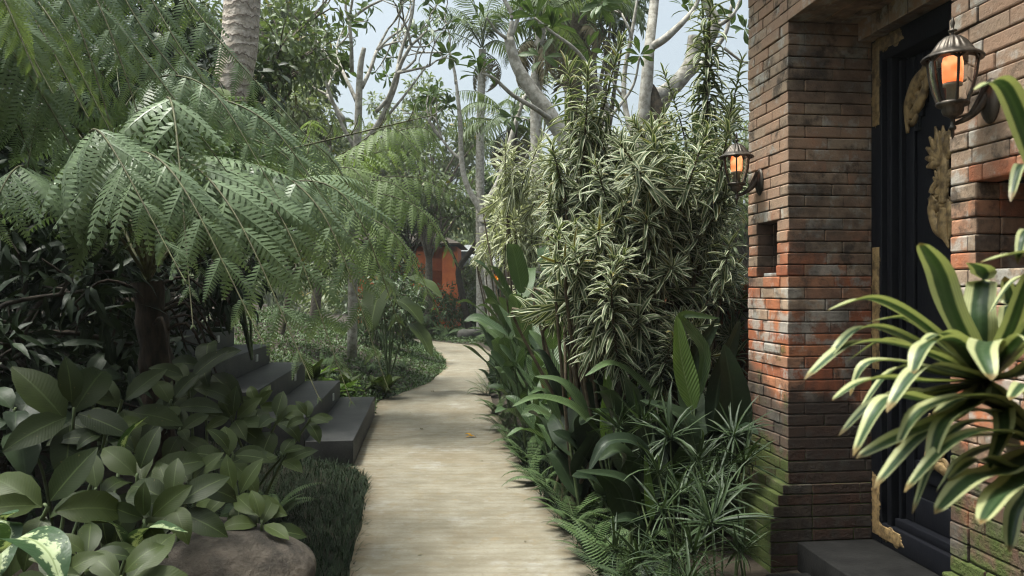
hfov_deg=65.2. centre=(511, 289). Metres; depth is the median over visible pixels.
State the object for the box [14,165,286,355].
shrub
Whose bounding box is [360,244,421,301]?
shrub
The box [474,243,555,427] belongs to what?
canna plant
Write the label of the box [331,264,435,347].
shrub
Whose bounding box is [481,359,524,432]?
spiky plant
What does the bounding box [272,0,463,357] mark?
frangipani tree
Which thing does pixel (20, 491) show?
broadleaf plant
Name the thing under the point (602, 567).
sword fern
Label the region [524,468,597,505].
sword fern
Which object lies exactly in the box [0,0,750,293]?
sky
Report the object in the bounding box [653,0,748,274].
dracaena shrub
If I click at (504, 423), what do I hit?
sword fern
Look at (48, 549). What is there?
dieffenbachia
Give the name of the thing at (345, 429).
garden steps
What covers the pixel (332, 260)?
tree
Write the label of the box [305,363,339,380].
rosette plant
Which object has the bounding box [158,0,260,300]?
palm tree
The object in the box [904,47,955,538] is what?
door
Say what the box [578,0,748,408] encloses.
frangipani tree
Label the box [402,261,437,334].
shrub
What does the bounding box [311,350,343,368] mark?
sword fern
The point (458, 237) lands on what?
distant trees
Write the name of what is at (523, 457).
sword fern
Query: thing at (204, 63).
tree
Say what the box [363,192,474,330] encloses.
tree
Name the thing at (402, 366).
sword fern
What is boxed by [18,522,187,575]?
broadleaf plant
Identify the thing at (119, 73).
tree fern
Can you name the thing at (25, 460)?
broadleaf plant
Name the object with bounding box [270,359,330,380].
rosette plant
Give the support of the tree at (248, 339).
on the ground at (755, 568)
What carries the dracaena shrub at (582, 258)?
on the ground at (755, 568)
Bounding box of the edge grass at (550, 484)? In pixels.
[499,427,685,575]
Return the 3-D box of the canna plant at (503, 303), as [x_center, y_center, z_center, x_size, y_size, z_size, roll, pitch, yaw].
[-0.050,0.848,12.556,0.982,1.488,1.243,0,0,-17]
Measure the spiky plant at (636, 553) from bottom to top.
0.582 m
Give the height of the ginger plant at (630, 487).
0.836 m
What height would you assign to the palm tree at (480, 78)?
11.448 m
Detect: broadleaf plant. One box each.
[0,353,122,532]
[0,447,118,575]
[2,357,182,553]
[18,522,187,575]
[50,426,236,557]
[140,340,242,507]
[191,426,268,512]
[196,454,306,539]
[205,385,332,523]
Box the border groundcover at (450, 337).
[394,326,486,343]
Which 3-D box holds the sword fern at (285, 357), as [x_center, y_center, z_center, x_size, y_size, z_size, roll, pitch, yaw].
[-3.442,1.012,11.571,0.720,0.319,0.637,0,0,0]
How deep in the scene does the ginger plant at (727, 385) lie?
4.70 m
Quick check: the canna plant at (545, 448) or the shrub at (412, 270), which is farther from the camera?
the shrub at (412, 270)
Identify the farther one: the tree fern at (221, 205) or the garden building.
the garden building
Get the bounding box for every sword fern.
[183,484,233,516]
[258,470,322,517]
[271,350,293,361]
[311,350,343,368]
[348,358,381,374]
[391,359,419,369]
[400,317,442,336]
[428,319,463,335]
[466,327,488,338]
[466,371,497,395]
[473,403,521,432]
[475,394,507,414]
[489,422,534,447]
[501,434,550,466]
[502,441,556,485]
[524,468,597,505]
[533,491,609,529]
[548,516,651,557]
[568,514,682,575]
[580,509,683,542]
[603,549,710,575]
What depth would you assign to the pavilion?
36.79 m
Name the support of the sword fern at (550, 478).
on the ground at (755, 568)
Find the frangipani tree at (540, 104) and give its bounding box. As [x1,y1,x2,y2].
[456,0,654,222]
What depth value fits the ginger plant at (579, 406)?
5.10 m
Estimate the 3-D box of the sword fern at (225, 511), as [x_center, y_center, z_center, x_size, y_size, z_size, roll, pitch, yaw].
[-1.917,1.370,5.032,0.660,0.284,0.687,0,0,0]
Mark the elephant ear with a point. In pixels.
(419, 330)
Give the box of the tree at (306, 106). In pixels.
[240,55,401,321]
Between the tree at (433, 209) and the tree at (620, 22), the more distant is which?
the tree at (433, 209)
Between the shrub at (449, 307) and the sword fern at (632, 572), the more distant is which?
the shrub at (449, 307)
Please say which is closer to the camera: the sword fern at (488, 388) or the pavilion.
the sword fern at (488, 388)
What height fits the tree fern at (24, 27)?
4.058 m
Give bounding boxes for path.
[350,339,597,575]
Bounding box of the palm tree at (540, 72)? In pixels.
[498,0,624,287]
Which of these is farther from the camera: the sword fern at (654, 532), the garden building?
the garden building
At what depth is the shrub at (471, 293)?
28.02 m
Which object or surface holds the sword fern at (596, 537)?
on the ground at (755, 568)
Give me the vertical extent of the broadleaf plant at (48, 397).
1.204 m
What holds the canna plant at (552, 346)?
on the ground at (755, 568)
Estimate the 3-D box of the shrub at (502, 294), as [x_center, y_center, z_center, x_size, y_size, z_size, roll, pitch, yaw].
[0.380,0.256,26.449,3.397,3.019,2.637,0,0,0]
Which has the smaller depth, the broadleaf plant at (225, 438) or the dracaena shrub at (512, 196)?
the broadleaf plant at (225, 438)
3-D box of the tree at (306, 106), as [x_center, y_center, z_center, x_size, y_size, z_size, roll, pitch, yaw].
[-5.312,-2.296,20.215,4.640,7.324,3.932,0,0,-34]
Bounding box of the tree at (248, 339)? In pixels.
[180,87,297,359]
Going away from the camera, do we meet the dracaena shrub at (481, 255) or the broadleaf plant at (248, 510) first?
the broadleaf plant at (248, 510)
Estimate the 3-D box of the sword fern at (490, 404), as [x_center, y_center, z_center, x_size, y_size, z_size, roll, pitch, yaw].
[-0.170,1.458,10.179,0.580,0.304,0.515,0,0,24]
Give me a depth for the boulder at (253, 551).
3.50 m
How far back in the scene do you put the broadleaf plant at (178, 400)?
4.56 m
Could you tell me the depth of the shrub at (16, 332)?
4.78 m
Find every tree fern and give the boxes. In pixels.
[0,0,332,219]
[0,64,435,528]
[8,23,287,336]
[212,120,477,326]
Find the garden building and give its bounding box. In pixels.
[357,233,467,328]
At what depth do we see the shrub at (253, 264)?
9.74 m
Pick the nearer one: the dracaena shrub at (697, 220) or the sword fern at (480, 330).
the dracaena shrub at (697, 220)
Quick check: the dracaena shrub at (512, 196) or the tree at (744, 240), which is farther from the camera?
the tree at (744, 240)
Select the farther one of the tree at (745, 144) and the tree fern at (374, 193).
the tree at (745, 144)
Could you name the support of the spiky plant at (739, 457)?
on the ground at (755, 568)
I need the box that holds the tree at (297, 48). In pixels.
[192,0,362,322]
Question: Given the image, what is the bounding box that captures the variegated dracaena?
[804,75,1023,551]
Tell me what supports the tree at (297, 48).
on the ground at (755, 568)
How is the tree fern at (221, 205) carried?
on the ground at (755, 568)
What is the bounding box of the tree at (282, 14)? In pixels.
[163,0,353,282]
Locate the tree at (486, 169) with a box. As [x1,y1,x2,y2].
[458,159,547,257]
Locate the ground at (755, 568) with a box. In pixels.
[7,295,799,575]
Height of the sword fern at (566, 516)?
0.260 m
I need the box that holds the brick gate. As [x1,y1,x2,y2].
[733,0,1023,575]
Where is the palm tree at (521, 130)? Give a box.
[444,70,563,301]
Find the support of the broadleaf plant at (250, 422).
on the ground at (755, 568)
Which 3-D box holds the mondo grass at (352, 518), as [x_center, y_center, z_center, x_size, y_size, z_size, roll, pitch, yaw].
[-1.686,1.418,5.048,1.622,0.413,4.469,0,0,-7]
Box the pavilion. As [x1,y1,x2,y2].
[461,245,503,324]
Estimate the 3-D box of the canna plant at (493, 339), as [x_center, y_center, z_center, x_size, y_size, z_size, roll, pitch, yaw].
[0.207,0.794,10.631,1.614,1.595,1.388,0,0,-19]
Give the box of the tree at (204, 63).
[0,0,293,284]
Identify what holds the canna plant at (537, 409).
on the ground at (755, 568)
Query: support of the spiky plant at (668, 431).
on the ground at (755, 568)
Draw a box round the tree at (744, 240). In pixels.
[664,126,750,283]
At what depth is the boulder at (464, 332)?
25.33 m
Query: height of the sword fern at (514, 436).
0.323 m
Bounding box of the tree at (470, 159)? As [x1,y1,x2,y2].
[332,70,494,232]
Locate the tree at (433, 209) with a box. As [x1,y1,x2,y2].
[375,95,493,335]
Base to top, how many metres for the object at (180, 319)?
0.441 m
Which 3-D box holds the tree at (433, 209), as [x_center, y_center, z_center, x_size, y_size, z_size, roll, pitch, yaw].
[-2.552,-2.435,26.905,3.985,8.381,4.744,0,0,0]
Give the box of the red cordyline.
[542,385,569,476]
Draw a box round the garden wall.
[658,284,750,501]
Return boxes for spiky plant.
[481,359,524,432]
[581,507,744,575]
[587,379,708,572]
[617,425,751,575]
[643,460,780,575]
[688,397,793,575]
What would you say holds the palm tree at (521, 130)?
on the ground at (755, 568)
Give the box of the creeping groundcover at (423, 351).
[89,304,447,412]
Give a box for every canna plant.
[456,299,514,407]
[464,294,568,452]
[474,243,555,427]
[484,297,509,391]
[503,313,568,453]
[513,330,646,450]
[525,351,550,465]
[528,349,674,522]
[572,375,758,547]
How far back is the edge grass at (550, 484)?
5.70 m
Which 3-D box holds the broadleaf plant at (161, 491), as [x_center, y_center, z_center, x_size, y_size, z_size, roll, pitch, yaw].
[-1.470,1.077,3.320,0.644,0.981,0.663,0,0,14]
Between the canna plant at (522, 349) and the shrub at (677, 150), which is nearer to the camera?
the shrub at (677, 150)
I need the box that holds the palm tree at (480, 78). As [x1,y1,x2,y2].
[421,0,528,336]
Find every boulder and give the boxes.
[159,517,315,575]
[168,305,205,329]
[457,329,481,339]
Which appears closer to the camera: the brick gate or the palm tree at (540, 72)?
the brick gate
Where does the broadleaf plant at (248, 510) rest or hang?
on the ground at (755, 568)
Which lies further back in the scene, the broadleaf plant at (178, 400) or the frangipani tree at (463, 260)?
the frangipani tree at (463, 260)
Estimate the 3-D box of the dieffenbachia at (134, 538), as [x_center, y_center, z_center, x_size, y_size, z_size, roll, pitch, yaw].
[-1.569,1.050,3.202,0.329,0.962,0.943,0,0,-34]
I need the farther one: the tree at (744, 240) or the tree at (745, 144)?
the tree at (744, 240)
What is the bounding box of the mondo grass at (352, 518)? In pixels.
[84,438,374,575]
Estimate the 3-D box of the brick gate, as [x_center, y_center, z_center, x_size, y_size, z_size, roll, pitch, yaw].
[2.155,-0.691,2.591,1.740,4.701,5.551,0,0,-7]
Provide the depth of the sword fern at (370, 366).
12.88 m
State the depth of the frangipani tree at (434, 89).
16.94 m
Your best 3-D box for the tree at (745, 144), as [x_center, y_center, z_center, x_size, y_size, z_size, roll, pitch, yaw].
[3.278,-1.015,16.676,4.731,5.540,4.070,0,0,0]
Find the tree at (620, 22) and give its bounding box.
[517,0,649,165]
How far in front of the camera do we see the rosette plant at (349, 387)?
10.58 m
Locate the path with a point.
(484, 522)
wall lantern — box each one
[719,132,762,204]
[920,17,999,138]
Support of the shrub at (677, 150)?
on the ground at (755, 568)
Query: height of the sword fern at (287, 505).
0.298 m
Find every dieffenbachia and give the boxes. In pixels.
[0,509,71,575]
[95,416,186,575]
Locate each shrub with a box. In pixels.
[0,54,186,415]
[0,162,189,522]
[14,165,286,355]
[113,156,298,297]
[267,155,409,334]
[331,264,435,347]
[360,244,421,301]
[385,281,475,331]
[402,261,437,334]
[453,254,497,328]
[469,200,516,322]
[473,256,505,320]
[478,127,563,329]
[507,28,687,512]
[591,94,750,524]
[646,112,717,200]
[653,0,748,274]
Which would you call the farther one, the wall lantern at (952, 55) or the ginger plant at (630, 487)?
the ginger plant at (630, 487)
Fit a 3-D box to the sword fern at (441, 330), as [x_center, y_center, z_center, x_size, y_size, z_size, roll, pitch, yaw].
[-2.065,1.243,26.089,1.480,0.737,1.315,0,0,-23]
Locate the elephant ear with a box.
[346,268,441,375]
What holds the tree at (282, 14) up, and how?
on the ground at (755, 568)
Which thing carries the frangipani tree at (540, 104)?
on the ground at (755, 568)
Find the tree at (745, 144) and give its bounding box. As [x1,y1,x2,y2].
[564,113,750,234]
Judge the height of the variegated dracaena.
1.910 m
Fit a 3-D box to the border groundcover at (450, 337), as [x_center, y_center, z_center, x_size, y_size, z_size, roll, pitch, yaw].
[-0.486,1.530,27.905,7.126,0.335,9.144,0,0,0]
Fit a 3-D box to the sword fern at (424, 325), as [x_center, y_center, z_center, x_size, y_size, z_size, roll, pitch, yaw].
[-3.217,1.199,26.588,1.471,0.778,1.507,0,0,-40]
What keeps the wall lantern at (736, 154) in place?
attached to the brick gate
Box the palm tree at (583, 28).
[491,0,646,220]
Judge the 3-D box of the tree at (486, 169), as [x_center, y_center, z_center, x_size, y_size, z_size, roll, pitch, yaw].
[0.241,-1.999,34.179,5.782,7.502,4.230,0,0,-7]
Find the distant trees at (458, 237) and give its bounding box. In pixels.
[5,205,743,314]
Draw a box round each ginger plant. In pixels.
[512,360,675,527]
[576,432,655,573]
[640,310,752,543]
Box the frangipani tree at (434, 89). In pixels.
[376,0,567,318]
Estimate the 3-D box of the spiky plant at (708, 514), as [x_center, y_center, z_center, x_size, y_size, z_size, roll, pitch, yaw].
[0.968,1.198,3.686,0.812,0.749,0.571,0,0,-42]
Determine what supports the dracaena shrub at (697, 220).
on the ground at (755, 568)
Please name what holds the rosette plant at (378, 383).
on the ground at (755, 568)
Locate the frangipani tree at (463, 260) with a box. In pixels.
[399,175,516,328]
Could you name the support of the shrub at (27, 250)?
on the ground at (755, 568)
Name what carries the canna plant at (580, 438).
on the ground at (755, 568)
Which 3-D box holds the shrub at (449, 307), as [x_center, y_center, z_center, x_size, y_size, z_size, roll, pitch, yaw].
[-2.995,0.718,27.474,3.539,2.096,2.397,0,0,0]
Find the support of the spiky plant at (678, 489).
on the ground at (755, 568)
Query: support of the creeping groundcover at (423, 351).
on the ground at (755, 568)
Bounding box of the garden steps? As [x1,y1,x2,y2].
[32,327,374,466]
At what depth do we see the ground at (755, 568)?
6.00 m
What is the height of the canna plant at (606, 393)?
1.072 m
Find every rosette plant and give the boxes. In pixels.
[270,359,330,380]
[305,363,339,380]
[322,377,364,396]
[333,372,407,393]

